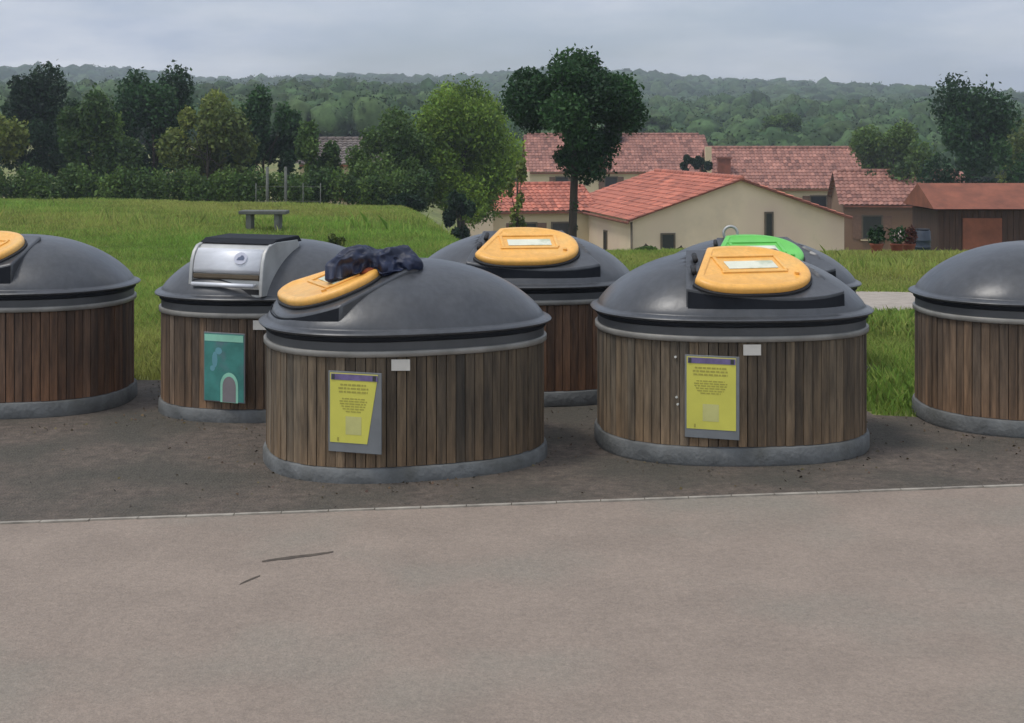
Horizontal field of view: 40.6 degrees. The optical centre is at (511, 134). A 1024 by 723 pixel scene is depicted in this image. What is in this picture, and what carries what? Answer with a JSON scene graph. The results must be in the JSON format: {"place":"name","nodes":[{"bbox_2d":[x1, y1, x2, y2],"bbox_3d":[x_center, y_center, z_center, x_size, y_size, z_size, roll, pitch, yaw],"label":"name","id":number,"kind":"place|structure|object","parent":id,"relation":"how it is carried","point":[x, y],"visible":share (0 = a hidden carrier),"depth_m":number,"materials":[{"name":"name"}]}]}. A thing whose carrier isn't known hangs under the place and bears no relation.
{"place":"outdoors","nodes":[
{"label":"outdoors","id":0,"kind":"place"},
{"bbox_2d":[0,197,451,234],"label":"tall grass","id":1,"kind":"structure","parent":0,"point":[385,223],"depth_m":24.72,"materials":[{"name":"green plant"}]},
{"bbox_2d":[0,197,684,250],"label":"grass","id":2,"kind":"structure","parent":0,"point":[75,218],"depth_m":25.76,"materials":[{"name":"green plant"}]},
{"bbox_2d":[0,143,996,512],"bbox_3d":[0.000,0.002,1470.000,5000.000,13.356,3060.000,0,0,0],"label":"ground","id":3,"kind":"structure","parent":0,"point":[436,215],"depth_m":87.05,"materials":[{"name":"green plant"}]},
{"bbox_2d":[0,112,29,183],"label":"broadleaf tree","id":4,"kind":"object","parent":3,"relation":"on","point":[13,135],"visible":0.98,"depth_m":49.37,"materials":[{"name":"green plant"}]},
{"bbox_2d":[0,59,94,180],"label":"broadleaf tree","id":5,"kind":"object","parent":3,"relation":"on","point":[32,99],"visible":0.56,"depth_m":53.10,"materials":[{"name":"green plant"}]},
{"bbox_2d":[52,83,146,198],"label":"broadleaf tree","id":6,"kind":"object","parent":3,"relation":"on","point":[93,118],"visible":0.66,"depth_m":47.05,"materials":[{"name":"green plant"}]},
{"bbox_2d":[134,352,160,379],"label":"weeds","id":7,"kind":"object","parent":3,"relation":"on","point":[149,359],"visible":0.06,"depth_m":9.75,"materials":[{"name":"green plant"}]},
{"bbox_2d":[112,59,197,199],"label":"broadleaf tree","id":8,"kind":"object","parent":3,"relation":"on","point":[155,107],"visible":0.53,"depth_m":50.88,"materials":[{"name":"green plant"}]},
{"bbox_2d":[153,88,260,202],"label":"broadleaf tree","id":9,"kind":"object","parent":3,"relation":"on","point":[221,127],"visible":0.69,"depth_m":46.75,"materials":[{"name":"green plant"}]},
{"bbox_2d":[0,161,437,205],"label":"hedge","id":10,"kind":"object","parent":3,"relation":"on","point":[121,185],"visible":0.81,"depth_m":40.85,"materials":[{"name":"green plant"}]},
{"bbox_2d":[220,84,304,201],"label":"broadleaf tree","id":11,"kind":"object","parent":3,"relation":"on","point":[257,111],"visible":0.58,"depth_m":49.54,"materials":[{"name":"green plant"}]},
{"bbox_2d":[239,210,288,230],"bbox_3d":[-4.177,1.458,23.300,0.794,0.365,0.380,0,0,0],"label":"bench","id":12,"kind":"object","parent":3,"relation":"on","point":[250,214],"visible":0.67,"depth_m":23.14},
{"bbox_2d":[256,167,320,202],"bbox_3d":[-6.150,1.657,38.000,1.799,1.550,0.080,0,0,0],"label":"wire fence","id":13,"kind":"object","parent":3,"relation":"on","point":[285,184],"visible":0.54,"depth_m":37.97,"materials":[{"name":"grey metal"}]},
{"bbox_2d":[287,180,313,203],"bbox_3d":[-6.108,1.922,39.952,0.842,1.249,0.848,0,0,0],"label":"shrub","id":14,"kind":"object","parent":3,"relation":"on","point":[295,189],"visible":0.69,"depth_m":39.73,"materials":[{"name":"green plant"}]},
{"bbox_2d":[287,119,343,203],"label":"broadleaf tree","id":15,"kind":"object","parent":3,"relation":"on","point":[307,143],"visible":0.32,"depth_m":44.84,"materials":[{"name":"green plant"}]},
{"bbox_2d":[328,233,345,245],"bbox_3d":[-2.542,1.559,19.990,0.286,0.305,0.256,0,0,0],"label":"bush","id":16,"kind":"object","parent":3,"relation":"on","point":[333,238],"visible":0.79,"depth_m":19.95,"materials":[{"name":"green plant"}]},
{"bbox_2d":[296,136,382,205],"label":"house","id":17,"kind":"structure","parent":3,"relation":"on","point":[343,143],"depth_m":68.63,"materials":[{"name":"grey tile"}]},
{"bbox_2d":[341,100,440,212],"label":"broadleaf tree","id":18,"kind":"object","parent":3,"relation":"on","point":[397,141],"visible":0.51,"depth_m":43.35,"materials":[{"name":"green plant"}]},
{"bbox_2d":[387,191,426,211],"bbox_3d":[-3.019,2.222,40.036,1.169,1.235,1.620,0,0,0],"label":"shrub","id":19,"kind":"object","parent":3,"relation":"on","point":[413,202],"visible":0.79,"depth_m":39.59,"materials":[{"name":"green plant"}]},
{"bbox_2d":[442,189,476,239],"bbox_3d":[-1.555,3.030,40.055,0.961,2.952,0.962,0,0,-23],"label":"broadleaf tree","id":20,"kind":"object","parent":3,"relation":"on","point":[459,205],"visible":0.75,"depth_m":39.90,"materials":[{"name":"green plant"}]},
{"bbox_2d":[412,71,527,230],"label":"broadleaf tree","id":21,"kind":"object","parent":3,"relation":"on","point":[464,126],"visible":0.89,"depth_m":45.04,"materials":[{"name":"green plant"}]},
{"bbox_2d":[465,211,492,235],"bbox_3d":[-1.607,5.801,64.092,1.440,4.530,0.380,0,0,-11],"label":"garden wall","id":22,"kind":"structure","parent":3,"relation":"on","point":[484,226],"depth_m":63.98,"materials":[{"name":"beige paint"}]},
{"bbox_2d":[0,75,1023,181],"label":"woodland","id":23,"kind":"object","parent":3,"relation":"on","point":[370,116],"depth_m":154.73,"materials":[{"name":"green plant"}]},
{"bbox_2d":[63,231,966,296],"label":"grass","id":24,"kind":"structure","parent":3,"relation":"on","point":[145,268],"depth_m":18.47,"materials":[{"name":"green plant"}]},
{"bbox_2d":[506,157,527,227],"bbox_3d":[0.098,1.762,27.972,0.456,2.648,0.387,0,0,0],"label":"sapling","id":25,"kind":"object","parent":3,"relation":"on","point":[520,175],"visible":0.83,"depth_m":27.98,"materials":[{"name":"green plant"}]},
{"bbox_2d":[134,289,916,416],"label":"grass","id":26,"kind":"structure","parent":3,"relation":"on","point":[892,350],"depth_m":10.31,"materials":[{"name":"green plant"}]},
{"bbox_2d":[477,181,595,241],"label":"house","id":27,"kind":"structure","parent":3,"relation":"on","point":[545,204],"depth_m":65.33,"materials":[{"name":"tile"}]},
{"bbox_2d":[524,222,536,226],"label":"window","id":28,"kind":"structure","parent":27,"relation":"in","point":[529,224],"depth_m":64.80,"materials":[{"name":"grey glass"}]},
{"bbox_2d":[551,222,568,233],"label":"window","id":29,"kind":"structure","parent":27,"relation":"in","point":[563,226],"depth_m":65.09,"materials":[{"name":"grey glass"}]},
{"bbox_2d":[498,43,651,236],"bbox_3d":[1.439,0.797,29.861,2.894,5.523,3.169,0,0,42],"label":"shade tree","id":30,"kind":"object","parent":3,"relation":"on","point":[589,89],"visible":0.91,"depth_m":29.33,"materials":[{"name":"green plant"}]},
{"bbox_2d":[522,125,707,192],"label":"house","id":31,"kind":"structure","parent":3,"relation":"on","point":[642,153],"depth_m":97.12,"materials":[{"name":"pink tile"}]},
{"bbox_2d":[555,176,568,181],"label":"window","id":32,"kind":"structure","parent":31,"relation":"in","point":[557,178],"depth_m":95.05,"materials":[{"name":"grey glass"}]},
{"bbox_2d":[604,176,617,186],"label":"window","id":33,"kind":"structure","parent":31,"relation":"in","point":[610,180],"depth_m":95.17,"materials":[{"name":"grey glass"}]},
{"bbox_2d":[635,243,657,251],"bbox_3d":[2.000,1.722,20.517,0.357,0.224,0.320,0,0,0],"label":"bush","id":34,"kind":"object","parent":3,"relation":"on","point":[646,246],"visible":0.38,"depth_m":20.45,"materials":[{"name":"green plant"}]},
{"bbox_2d":[637,116,674,132],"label":"broadleaf tree","id":35,"kind":"object","parent":3,"relation":"on","point":[664,122],"visible":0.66,"depth_m":149.35,"materials":[{"name":"green plant"}]},
{"bbox_2d":[680,154,697,170],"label":"shrub","id":36,"kind":"object","parent":3,"relation":"on","point":[687,159],"visible":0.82,"depth_m":75.93,"materials":[{"name":"green plant"}]},
{"bbox_2d":[693,155,712,171],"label":"shrub","id":37,"kind":"object","parent":3,"relation":"on","point":[707,166],"visible":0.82,"depth_m":76.85,"materials":[{"name":"green plant"}]},
{"bbox_2d":[582,168,852,251],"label":"house","id":38,"kind":"structure","parent":3,"relation":"on","point":[659,209],"depth_m":59.23,"materials":[{"name":"paint"}]},
{"bbox_2d":[603,230,606,249],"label":"window","id":39,"kind":"structure","parent":38,"relation":"in","point":[604,231],"depth_m":62.23,"materials":[{"name":"grey glass"}]},
{"bbox_2d":[660,233,675,249],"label":"window","id":40,"kind":"structure","parent":38,"relation":"in","point":[667,240],"depth_m":58.27,"materials":[{"name":"grey glass"}]},
{"bbox_2d":[764,212,773,236],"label":"narrow window","id":41,"kind":"structure","parent":38,"relation":"in","point":[768,216],"depth_m":59.13,"materials":[{"name":"grey glass"}]},
{"bbox_2d":[757,111,802,132],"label":"broadleaf tree","id":42,"kind":"object","parent":3,"relation":"on","point":[791,121],"visible":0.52,"depth_m":133.84,"materials":[{"name":"green plant"}]},
{"bbox_2d":[699,146,863,208],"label":"house","id":43,"kind":"structure","parent":3,"relation":"on","point":[804,172],"depth_m":85.94,"materials":[{"name":"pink tile"}]},
{"bbox_2d":[810,195,826,206],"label":"window","id":44,"kind":"structure","parent":43,"relation":"in","point":[821,200],"depth_m":83.64,"materials":[{"name":"grey glass"}]},
{"bbox_2d":[866,224,887,253],"bbox_3d":[5.424,1.564,20.601,0.291,0.461,0.268,0,0,42],"label":"flower pot","id":45,"kind":"object","parent":3,"relation":"on","point":[874,236],"visible":0.98,"depth_m":20.56,"materials":[{"name":"ceramic"}]},
{"bbox_2d":[866,306,914,338],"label":"weeds","id":46,"kind":"object","parent":3,"relation":"on","point":[902,329],"visible":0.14,"depth_m":11.53,"materials":[{"name":"green plant"}]},
{"bbox_2d":[867,363,914,410],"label":"weeds","id":47,"kind":"object","parent":3,"relation":"on","point":[907,384],"visible":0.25,"depth_m":8.69,"materials":[{"name":"green plant"}]},
{"bbox_2d":[848,118,936,184],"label":"broadleaf tree","id":48,"kind":"object","parent":3,"relation":"on","point":[899,147],"visible":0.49,"depth_m":73.33,"materials":[{"name":"green plant"}]},
{"bbox_2d":[827,169,964,250],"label":"house","id":49,"kind":"structure","parent":3,"relation":"on","point":[868,201],"depth_m":70.02,"materials":[{"name":"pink tile"}]},
{"bbox_2d":[861,215,882,240],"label":"window","id":50,"kind":"structure","parent":49,"relation":"in","point":[868,221],"depth_m":69.80,"materials":[{"name":"grey glass"}]},
{"bbox_2d":[887,225,907,251],"bbox_3d":[5.830,1.590,20.897,0.297,0.458,0.260,0,0,-15],"label":"flower pot","id":51,"kind":"object","parent":3,"relation":"on","point":[896,235],"visible":1,"depth_m":20.86,"materials":[{"name":"ceramic"}]},
{"bbox_2d":[903,224,917,250],"bbox_3d":[6.092,1.607,21.203,0.282,0.478,0.285,0,0,-34],"label":"flower pot","id":52,"kind":"object","parent":3,"relation":"on","point":[910,244],"visible":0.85,"depth_m":21.15,"materials":[{"name":"ceramic"}]},
{"bbox_2d":[913,228,930,250],"bbox_3d":[6.519,1.716,22.000,0.297,0.432,0.297,0,0,0],"label":"barrel","id":53,"kind":"object","parent":3,"relation":"on","point":[924,238],"visible":0.66,"depth_m":21.88,"materials":[{"name":"blue plastic"}]},
{"bbox_2d":[902,183,1023,250],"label":"shed","id":54,"kind":"structure","parent":3,"relation":"on","point":[961,216],"depth_m":30.00,"materials":[{"name":"brown wood"}]},
{"bbox_2d":[963,218,1001,250],"bbox_3d":[10.194,2.734,29.965,0.850,1.850,0.030,0,0,0],"label":"door","id":55,"kind":"structure","parent":54,"relation":"in","point":[977,232],"depth_m":29.95,"materials":[{"name":"wood"}]},
{"bbox_2d":[914,71,1023,182],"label":"broadleaf tree","id":56,"kind":"object","parent":3,"relation":"on","point":[975,128],"visible":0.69,"depth_m":59.86,"materials":[{"name":"green plant"}]},
{"bbox_2d":[994,108,1023,182],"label":"broadleaf tree","id":57,"kind":"object","parent":3,"relation":"on","point":[1018,147],"visible":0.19,"depth_m":66.05,"materials":[{"name":"green plant"}]},
{"bbox_2d":[0,487,1023,722],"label":"road","id":58,"kind":"structure","parent":0,"point":[888,607],"depth_m":4.74,"materials":[{"name":"grey asphalt"}]},
{"bbox_2d":[262,551,332,561],"bbox_3d":[-0.834,1.645,5.390,0.294,0.001,0.036,0,0,-27],"label":"road crack","id":59,"kind":"object","parent":58,"relation":"on","point":[296,556],"visible":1,"depth_m":5.39,"materials":[{"name":"black asphalt"}]},
{"bbox_2d":[0,484,1023,523],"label":"edging strip","id":60,"kind":"object","parent":58,"relation":"on","point":[494,504],"visible":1,"depth_m":6.13,"materials":[{"name":"grey concrete"}]},
{"bbox_2d":[0,366,1023,521],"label":"paving","id":61,"kind":"structure","parent":0,"point":[71,481],"depth_m":6.72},
{"bbox_2d":[0,231,140,418],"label":"waste container","id":62,"kind":"object","parent":61,"relation":"on","point":[66,326],"visible":1,"depth_m":8.11,"materials":[{"name":"wood"}]},
{"bbox_2d":[154,233,345,422],"bbox_3d":[-1.416,1.131,8.444,1.493,1.062,1.253,0,0,0],"label":"waste container","id":63,"kind":"object","parent":61,"relation":"on","point":[217,295],"visible":0.59,"depth_m":7.93,"materials":[{"name":"wood"}]},
{"bbox_2d":[259,258,551,483],"bbox_3d":[-0.546,1.152,7.120,1.489,1.025,1.211,0,0,-20],"label":"waste container","id":64,"kind":"object","parent":61,"relation":"on","point":[432,370],"visible":0.97,"depth_m":6.62,"materials":[{"name":"wood"}]},
{"bbox_2d":[325,245,422,282],"bbox_3d":[-0.687,0.641,6.925,0.490,0.187,0.272,0,0,0],"label":"plastic bag","id":65,"kind":"object","parent":64,"relation":"on","point":[348,262],"visible":1,"depth_m":6.83,"materials":[{"name":"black plastic"}]},
{"bbox_2d":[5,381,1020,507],"bbox_3d":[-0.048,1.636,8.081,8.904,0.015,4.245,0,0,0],"label":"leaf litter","id":66,"kind":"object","parent":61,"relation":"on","point":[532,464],"visible":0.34,"depth_m":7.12,"materials":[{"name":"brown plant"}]},
{"bbox_2d":[429,227,629,406],"bbox_3d":[0.066,1.115,8.900,1.488,1.054,1.208,0,0,0],"label":"waste container","id":67,"kind":"object","parent":61,"relation":"on","point":[562,279],"visible":0.47,"depth_m":8.38,"materials":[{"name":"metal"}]},
{"bbox_2d":[590,246,873,466],"bbox_3d":[1.168,1.115,7.408,1.490,1.054,1.236,0,0,0],"label":"waste container","id":68,"kind":"object","parent":61,"relation":"on","point":[732,356],"visible":1,"depth_m":6.91,"materials":[{"name":"wood"}]},
{"bbox_2d":[675,225,861,292],"bbox_3d":[1.669,1.185,9.650,1.488,1.114,1.208,0,0,0],"label":"waste container","id":69,"kind":"object","parent":61,"relation":"on","point":[818,259],"visible":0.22,"depth_m":9.42,"materials":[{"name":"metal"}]},
{"bbox_2d":[908,240,1023,437],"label":"waste container","id":70,"kind":"object","parent":61,"relation":"on","point":[968,306],"visible":1,"depth_m":7.64,"materials":[{"name":"wood"}]},
{"bbox_2d":[0,61,1023,106],"bbox_3d":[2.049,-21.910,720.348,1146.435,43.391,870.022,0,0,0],"label":"woodland","id":71,"kind":"object","parent":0,"point":[782,91],"depth_m":559.95,"materials":[{"name":"green plant"}]},
{"bbox_2d":[0,0,1023,91],"label":"sky","id":72,"kind":"structure","parent":0,"point":[911,42],"materials":[{"name":"grey"}]},
{"bbox_2d":[856,291,914,310],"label":"path","id":73,"kind":"structure","parent":0,"point":[880,300],"depth_m":13.59,"materials":[{"name":"grey concrete"}]},
{"bbox_2d":[820,245,964,273],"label":"tall grass","id":74,"kind":"structure","parent":0,"point":[907,263],"depth_m":17.11,"materials":[{"name":"green plant"}]}
]}

